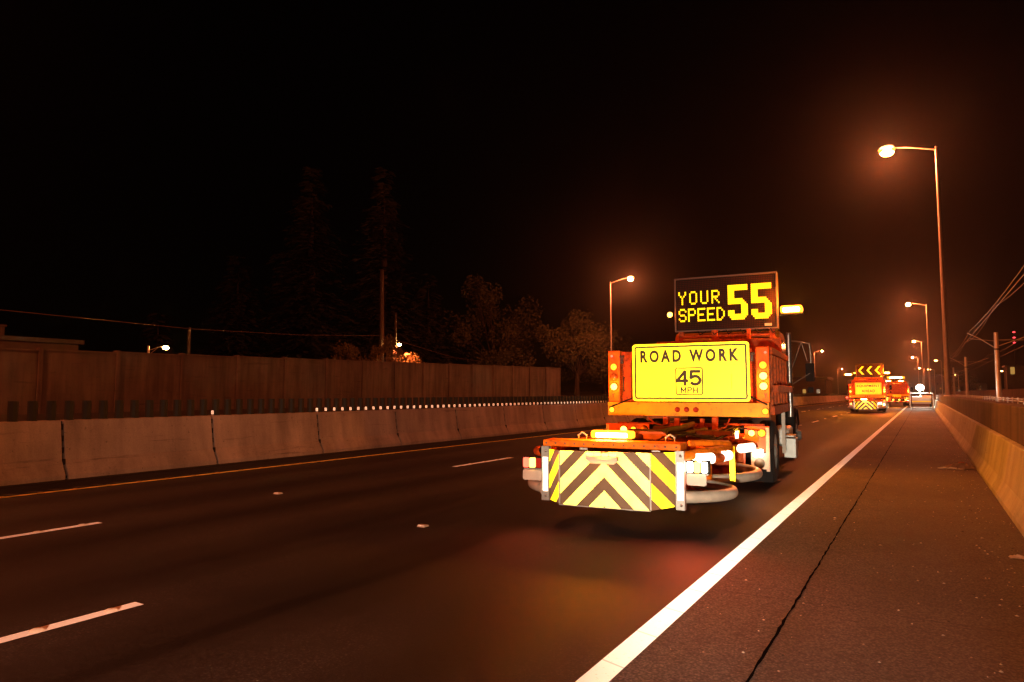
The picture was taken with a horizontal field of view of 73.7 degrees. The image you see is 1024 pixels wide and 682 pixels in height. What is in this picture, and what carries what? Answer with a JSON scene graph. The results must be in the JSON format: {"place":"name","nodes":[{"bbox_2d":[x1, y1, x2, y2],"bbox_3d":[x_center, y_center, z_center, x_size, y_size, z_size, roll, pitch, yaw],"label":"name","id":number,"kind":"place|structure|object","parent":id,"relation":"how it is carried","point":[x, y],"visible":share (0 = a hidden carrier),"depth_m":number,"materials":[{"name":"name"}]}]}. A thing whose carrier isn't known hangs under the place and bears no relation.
{"place":"outdoors","nodes":[
{"label":"outdoors","id":0,"kind":"place"},
{"bbox_2d":[0,391,841,421],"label":"bank","id":1,"kind":"structure","parent":0,"point":[23,417],"depth_m":39.02,"materials":[{"name":"soil"}]},
{"bbox_2d":[0,324,83,349],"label":"flat roofed building","id":2,"kind":"structure","parent":1,"relation":"on","point":[20,342],"depth_m":53.84,"materials":[{"name":"paint"}]},
{"bbox_2d":[138,313,175,353],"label":"conifer tree","id":3,"kind":"object","parent":1,"relation":"on","point":[151,322],"visible":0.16,"depth_m":78.09,"materials":[{"name":"green plant"}]},
{"bbox_2d":[147,346,168,352],"bbox_3d":[-25.888,2.352,49.804,1.454,4.040,0.437,3,-5,-38],"label":"local street lamp","id":4,"kind":"object","parent":1,"relation":"on","point":[164,347],"visible":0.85,"depth_m":49.67,"materials":[{"name":"metal"}]},
{"bbox_2d":[187,327,190,353],"bbox_3d":[-25.752,1.760,54.297,0.316,5.700,0.316,-3,-5,31],"label":"utility pole","id":5,"kind":"object","parent":1,"relation":"on","point":[189,341],"visible":0.4,"depth_m":54.34,"materials":[{"name":"brown wood"}]},
{"bbox_2d":[247,166,371,359],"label":"conifer tree","id":6,"kind":"object","parent":1,"relation":"on","point":[305,316],"visible":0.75,"depth_m":90.73,"materials":[{"name":"green plant"}]},
{"bbox_2d":[327,340,367,360],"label":"bush","id":7,"kind":"object","parent":1,"relation":"on","point":[353,352],"visible":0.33,"depth_m":66.58,"materials":[{"name":"green plant"}]},
{"bbox_2d":[379,269,383,361],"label":"utility pole","id":8,"kind":"object","parent":1,"relation":"on","point":[381,336],"visible":0.6,"depth_m":76.88,"materials":[{"name":"brown wood"}]},
{"bbox_2d":[4,310,510,365],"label":"overhead wire","id":9,"kind":"object","parent":8,"relation":"attached to","point":[216,330],"visible":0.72,"depth_m":55.54,"materials":[{"name":"brown metal"}]},
{"bbox_2d":[330,167,440,361],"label":"conifer tree","id":10,"kind":"object","parent":1,"relation":"on","point":[385,261],"visible":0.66,"depth_m":97.86,"materials":[{"name":"green plant"}]},
{"bbox_2d":[366,334,407,361],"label":"bush","id":11,"kind":"object","parent":1,"relation":"on","point":[389,344],"visible":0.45,"depth_m":70.23,"materials":[{"name":"green plant"}]},
{"bbox_2d":[394,313,396,355],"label":"utility pole","id":12,"kind":"object","parent":1,"relation":"on","point":[395,334],"visible":0.4,"depth_m":73.28,"materials":[{"name":"brown wood"}]},
{"bbox_2d":[399,352,421,362],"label":"bush","id":13,"kind":"object","parent":1,"relation":"on","point":[410,358],"visible":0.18,"depth_m":73.42,"materials":[{"name":"green plant"}]},
{"bbox_2d":[405,274,464,363],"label":"conifer tree","id":14,"kind":"object","parent":1,"relation":"on","point":[434,324],"visible":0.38,"depth_m":106.48,"materials":[{"name":"green plant"}]},
{"bbox_2d":[436,275,544,365],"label":"broadleaf tree","id":15,"kind":"object","parent":1,"relation":"on","point":[483,299],"visible":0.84,"depth_m":114.93,"materials":[{"name":"green plant"}]},
{"bbox_2d":[473,346,535,366],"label":"bush","id":16,"kind":"object","parent":1,"relation":"on","point":[499,358],"visible":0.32,"depth_m":83.91,"materials":[{"name":"green plant"}]},
{"bbox_2d":[533,309,618,395],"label":"broadleaf tree","id":17,"kind":"object","parent":1,"relation":"on","point":[587,335],"visible":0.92,"depth_m":101.14,"materials":[{"name":"green plant"}]},
{"bbox_2d":[573,328,633,393],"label":"broadleaf tree","id":18,"kind":"object","parent":1,"relation":"on","point":[587,376],"visible":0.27,"depth_m":124.53,"materials":[{"name":"green plant"}]},
{"bbox_2d":[593,348,623,387],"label":"broadleaf tree","id":19,"kind":"object","parent":1,"relation":"on","point":[598,385],"visible":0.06,"depth_m":149.84,"materials":[{"name":"green plant"}]},
{"bbox_2d":[0,394,918,681],"bbox_3d":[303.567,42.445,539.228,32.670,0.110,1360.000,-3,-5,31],"label":"road","id":20,"kind":"structure","parent":0,"point":[334,568],"depth_m":5.95,"materials":[{"name":"black asphalt"}]},
{"bbox_2d":[0,401,64,485],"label":"barrier segment","id":21,"kind":"object","parent":20,"relation":"on","point":[31,449],"visible":1,"depth_m":11.48,"materials":[{"name":"concrete"}]},
{"bbox_2d":[61,421,66,478],"bbox_3d":[-7.973,1.903,12.007,0.580,0.980,0.060,-3,-5,31],"label":"joint pin","id":22,"kind":"object","parent":21,"relation":"attached to","point":[63,460],"visible":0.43,"depth_m":11.94,"materials":[{"name":"black"}]},
{"bbox_2d":[60,399,216,478],"bbox_3d":[-7.219,1.830,13.284,0.670,1.360,2.905,-3,-5,31],"label":"barrier segment","id":23,"kind":"object","parent":20,"relation":"on","point":[103,444],"visible":0.93,"depth_m":13.00,"materials":[{"name":"concrete"}]},
{"bbox_2d":[210,398,321,463],"bbox_3d":[-5.702,2.021,15.806,0.670,1.360,2.905,-3,-5,31],"label":"barrier segment","id":24,"kind":"object","parent":20,"relation":"on","point":[239,436],"visible":0.95,"depth_m":15.55,"materials":[{"name":"concrete"}]},
{"bbox_2d":[211,419,215,451],"bbox_3d":[-6.456,2.095,14.530,0.580,0.980,0.060,-3,-5,31],"label":"joint pin","id":25,"kind":"object","parent":24,"relation":"attached to","point":[214,448],"visible":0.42,"depth_m":14.45,"materials":[{"name":"black metal"}]},
{"bbox_2d":[315,398,400,453],"bbox_3d":[-4.185,2.212,18.329,0.670,1.360,2.905,-3,-5,31],"label":"barrier segment","id":26,"kind":"object","parent":20,"relation":"on","point":[351,429],"visible":0.94,"depth_m":18.11,"materials":[{"name":"concrete"}]},
{"bbox_2d":[0,402,829,488],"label":"gutter dirt","id":27,"kind":"structure","parent":20,"relation":"on","point":[110,476],"depth_m":14.68,"materials":[{"name":"soil"}]},
{"bbox_2d":[0,407,829,642],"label":"lane line","id":28,"kind":"object","parent":20,"relation":"on","point":[60,624],"visible":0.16,"depth_m":4.58,"materials":[{"name":"white paint"}]},
{"bbox_2d":[28,627,44,632],"bbox_3d":[-2.997,1.820,4.307,0.091,0.016,0.091,-3,-5,31],"label":"button marker","id":29,"kind":"object","parent":28,"relation":"on","point":[37,629],"visible":1,"depth_m":4.29,"materials":[{"name":"beige plastic"}]},
{"bbox_2d":[104,608,117,612],"bbox_3d":[-2.760,1.850,4.701,0.091,0.016,0.091,-3,-5,31],"label":"button marker","id":30,"kind":"object","parent":28,"relation":"on","point":[109,610],"visible":1,"depth_m":4.68,"materials":[{"name":"beige plastic"}]},
{"bbox_2d":[417,524,428,527],"bbox_3d":[-1.001,2.077,7.683,0.100,0.019,0.100,-3,-5,31],"label":"lane marker","id":31,"kind":"object","parent":20,"relation":"on","point":[423,525],"visible":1,"depth_m":7.66,"materials":[{"name":"white plastic"}]},
{"bbox_2d":[5,401,845,497],"bbox_3d":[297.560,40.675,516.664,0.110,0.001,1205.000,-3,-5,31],"label":"median edge line","id":32,"kind":"object","parent":20,"relation":"on","point":[264,467],"depth_m":13.01,"materials":[{"name":"yellow paint"}]},
{"bbox_2d":[393,397,460,445],"bbox_3d":[-2.667,2.403,20.852,0.670,1.360,2.905,-3,-5,31],"label":"barrier segment","id":33,"kind":"object","parent":20,"relation":"on","point":[421,424],"visible":0.94,"depth_m":20.66,"materials":[{"name":"concrete"}]},
{"bbox_2d":[453,397,508,439],"bbox_3d":[-1.150,2.595,23.374,0.670,1.360,2.905,-3,-5,31],"label":"barrier segment","id":34,"kind":"object","parent":20,"relation":"on","point":[485,418],"visible":0.89,"depth_m":23.19,"materials":[{"name":"concrete"}]},
{"bbox_2d":[501,396,546,434],"bbox_3d":[0.367,2.786,25.897,0.670,1.360,2.905,-3,-5,31],"label":"barrier segment","id":35,"kind":"object","parent":20,"relation":"on","point":[523,414],"visible":0.94,"depth_m":25.73,"materials":[{"name":"concrete"}]},
{"bbox_2d":[540,396,579,430],"bbox_3d":[1.885,2.977,28.420,0.670,1.360,2.905,-3,-5,31],"label":"barrier segment","id":36,"kind":"object","parent":20,"relation":"on","point":[559,412],"visible":0.92,"depth_m":28.25,"materials":[{"name":"concrete"}]},
{"bbox_2d":[573,396,605,426],"bbox_3d":[3.402,3.168,30.942,0.670,1.360,2.905,-3,-5,31],"label":"barrier segment","id":37,"kind":"object","parent":20,"relation":"on","point":[589,411],"visible":0.91,"depth_m":30.77,"materials":[{"name":"concrete"}]},
{"bbox_2d":[601,396,629,422],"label":"barrier segment","id":38,"kind":"object","parent":20,"relation":"on","point":[613,418],"visible":0.28,"depth_m":32.67,"materials":[{"name":"concrete"}]},
{"bbox_2d":[610,276,633,350],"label":"street lamp","id":39,"kind":"object","parent":20,"relation":"on","point":[630,278],"visible":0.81,"depth_m":87.11,"materials":[{"name":"metal"}]},
{"bbox_2d":[627,415,649,421],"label":"barrier segment","id":40,"kind":"object","parent":20,"relation":"on","point":[631,417],"visible":0.04,"depth_m":35.35,"materials":[{"name":"concrete"}]},
{"bbox_2d":[648,416,663,418],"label":"barrier segment","id":41,"kind":"object","parent":20,"relation":"on","point":[652,417],"visible":0.01,"depth_m":37.99,"materials":[{"name":"concrete"}]},
{"bbox_2d":[523,271,814,511],"bbox_3d":[3.637,0.522,12.699,3.340,3.880,12.260,-2,-5,26],"label":"work truck","id":42,"kind":"object","parent":20,"relation":"on","point":[728,394],"visible":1,"depth_m":10.53,"materials":[{"name":"metal"}]},
{"bbox_2d":[793,394,799,405],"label":"barrier segment","id":43,"kind":"object","parent":20,"relation":"on","point":[796,399],"visible":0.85,"depth_m":81.18,"materials":[{"name":"concrete"}]},
{"bbox_2d":[797,394,803,404],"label":"barrier segment","id":44,"kind":"object","parent":20,"relation":"on","point":[800,399],"visible":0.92,"depth_m":83.80,"materials":[{"name":"concrete"}]},
{"bbox_2d":[801,394,806,404],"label":"barrier segment","id":45,"kind":"object","parent":20,"relation":"on","point":[803,399],"visible":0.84,"depth_m":86.29,"materials":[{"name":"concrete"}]},
{"bbox_2d":[805,394,809,403],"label":"barrier segment","id":46,"kind":"object","parent":20,"relation":"on","point":[807,399],"visible":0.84,"depth_m":88.95,"materials":[{"name":"concrete"}]},
{"bbox_2d":[808,394,812,403],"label":"barrier segment","id":47,"kind":"object","parent":20,"relation":"on","point":[810,398],"visible":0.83,"depth_m":91.36,"materials":[{"name":"concrete"}]},
{"bbox_2d":[844,363,891,411],"bbox_3d":[28.604,3.727,54.979,3.420,3.880,12.260,-2,-5,29],"label":"work truck","id":48,"kind":"object","parent":20,"relation":"on","point":[866,388],"visible":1,"depth_m":53.56,"materials":[{"name":"metal"}]},
{"bbox_2d":[886,377,912,405],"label":"work truck","id":49,"kind":"object","parent":20,"relation":"on","point":[900,390],"visible":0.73,"depth_m":76.74,"materials":[{"name":"metal"}]},
{"bbox_2d":[0,0,1023,392],"label":"sky","id":50,"kind":"structure","parent":0,"point":[554,153],"materials":[{"name":"black"}]},
{"bbox_2d":[792,377,832,393],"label":"roadside building","id":51,"kind":"structure","parent":0,"point":[820,385],"depth_m":158.98,"materials":[{"name":"paint"}]},
{"bbox_2d":[609,394,1023,681],"bbox_3d":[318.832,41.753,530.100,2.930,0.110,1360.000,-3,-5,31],"label":"shoulder","id":52,"kind":"object","parent":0,"point":[899,646],"visible":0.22,"depth_m":5.19},
{"bbox_2d":[576,404,909,681],"bbox_3d":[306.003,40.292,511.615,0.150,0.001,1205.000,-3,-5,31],"label":"edge line","id":53,"kind":"object","parent":52,"relation":"on","point":[615,661],"depth_m":5.00,"materials":[{"name":"white paint"}]},
{"bbox_2d":[746,404,915,681],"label":"road seam","id":54,"kind":"object","parent":52,"relation":"on","point":[765,651],"visible":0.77,"depth_m":4.93,"materials":[{"name":"black"}]},
{"bbox_2d":[912,340,923,392],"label":"street lamp","id":55,"kind":"object","parent":52,"relation":"on","point":[922,363],"visible":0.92,"depth_m":179.91,"materials":[{"name":"metal"}]},
{"bbox_2d":[910,384,933,407],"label":"light trailer","id":56,"kind":"object","parent":52,"relation":"on","point":[923,399],"visible":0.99,"depth_m":65.15,"materials":[{"name":"paint"}]},
{"bbox_2d":[937,467,962,469],"bbox_3d":[8.665,2.505,13.484,0.456,0.044,0.136,-3,-5,31],"label":"paper scrap","id":57,"kind":"object","parent":52,"relation":"on","point":[948,468],"visible":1,"depth_m":13.46,"materials":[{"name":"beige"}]},
{"bbox_2d":[945,463,975,469],"bbox_3d":[8.950,2.480,13.607,0.561,0.111,0.515,-3,-5,31],"label":"crumpled bag","id":58,"kind":"object","parent":52,"relation":"on","point":[962,466],"visible":0.94,"depth_m":13.51,"materials":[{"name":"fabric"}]},
{"bbox_2d":[1008,554,1023,558],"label":"paper scrap","id":59,"kind":"object","parent":52,"relation":"on","point":[1017,556],"visible":1,"depth_m":6.19,"materials":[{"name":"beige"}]},
{"bbox_2d":[846,393,853,401],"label":"passing car","id":60,"kind":"object","parent":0,"point":[847,398],"visible":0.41,"depth_m":112.31,"materials":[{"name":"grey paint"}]},
{"bbox_2d":[703,419,1023,676],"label":"gravel","id":61,"kind":"structure","parent":0,"point":[924,568],"depth_m":6.34,"materials":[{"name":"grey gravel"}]},
{"bbox_2d":[878,145,952,395],"bbox_3d":[23.544,-4.311,39.959,3.250,15.020,0.608,-3,-5,31],"label":"street lamp","id":62,"kind":"object","parent":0,"point":[886,150],"visible":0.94,"depth_m":39.14,"materials":[{"name":"metal"}]},
{"bbox_2d":[924,394,1023,536],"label":"roadside barrier","id":63,"kind":"object","parent":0,"point":[988,435],"visible":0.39,"depth_m":11.48,"materials":[{"name":"concrete"}]},
{"bbox_2d":[905,302,930,392],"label":"street lamp","id":64,"kind":"object","parent":63,"relation":"on","point":[907,303],"visible":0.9,"depth_m":109.40,"materials":[{"name":"metal"}]},
{"bbox_2d":[951,389,1023,403],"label":"guideway wall","id":65,"kind":"structure","parent":0,"point":[1013,393],"depth_m":95.63,"materials":[{"name":"concrete"}]},
{"bbox_3d":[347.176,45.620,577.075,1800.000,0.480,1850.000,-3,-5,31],"label":"ground","id":66,"kind":"structure","parent":0,"visible":0},
{"bbox_2d":[0,348,560,414],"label":"noise wall","id":67,"kind":"structure","parent":66,"relation":"on","point":[42,376],"depth_m":41.26,"materials":[{"name":"wood"}]},
{"bbox_2d":[928,375,943,394],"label":"distant building","id":68,"kind":"structure","parent":66,"relation":"on","point":[937,384],"depth_m":279.68,"materials":[{"name":"paint"}]},
{"bbox_2d":[941,367,968,394],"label":"rail pole","id":69,"kind":"object","parent":66,"relation":"on","point":[953,374],"visible":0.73,"depth_m":149.20,"materials":[{"name":"metal"}]},
{"bbox_2d":[951,382,965,391],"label":"distant building","id":70,"kind":"structure","parent":66,"relation":"on","point":[956,388],"depth_m":292.86,"materials":[{"name":"paint"}]},
{"bbox_2d":[951,373,980,390],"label":"broadleaf tree","id":71,"kind":"object","parent":66,"relation":"on","point":[962,376],"visible":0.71,"depth_m":274.28,"materials":[{"name":"green plant"}]},
{"bbox_2d":[949,357,987,397],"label":"rail pole","id":72,"kind":"object","parent":66,"relation":"on","point":[966,378],"visible":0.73,"depth_m":105.61,"materials":[{"name":"metal"}]},
{"bbox_2d":[936,274,1023,376],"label":"overhead wire","id":73,"kind":"object","parent":72,"relation":"attached to","point":[993,310],"visible":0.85,"depth_m":40.65,"materials":[{"name":"brown metal"}]},
{"bbox_2d":[938,266,1023,372],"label":"overhead wire","id":74,"kind":"object","parent":72,"relation":"attached to","point":[993,305],"visible":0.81,"depth_m":40.46,"materials":[{"name":"brown metal"}]},
{"bbox_2d":[951,283,1023,359],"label":"overhead wire","id":75,"kind":"object","parent":72,"relation":"attached to","point":[991,311],"visible":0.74,"depth_m":63.55,"materials":[{"name":"brown metal"}]},
{"bbox_2d":[976,383,986,390],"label":"distant building","id":76,"kind":"structure","parent":66,"relation":"on","point":[983,386],"depth_m":428.36,"materials":[{"name":"paint"}]},
{"bbox_2d":[941,394,1023,403],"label":"guard rail","id":77,"kind":"object","parent":66,"relation":"on","point":[989,398],"visible":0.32,"depth_m":58.08,"materials":[{"name":"metal"}]},
{"bbox_2d":[967,332,1023,401],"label":"rail pole","id":78,"kind":"object","parent":66,"relation":"on","point":[996,349],"visible":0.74,"depth_m":62.00,"materials":[{"name":"metal"}]},
{"bbox_2d":[1002,365,1023,388],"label":"hillside building","id":79,"kind":"structure","parent":66,"relation":"on","point":[1015,376],"depth_m":210.18,"materials":[{"name":"paint"}]},
{"bbox_2d":[1010,367,1014,374],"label":"window","id":80,"kind":"structure","parent":79,"relation":"in","point":[1012,369],"depth_m":210.52,"materials":[{"name":"glass"}]},
{"bbox_2d":[1012,331,1015,364],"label":"radio mast","id":81,"kind":"object","parent":66,"relation":"on","point":[1013,332],"visible":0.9,"depth_m":323.76,"materials":[{"name":"metal"}]}
]}

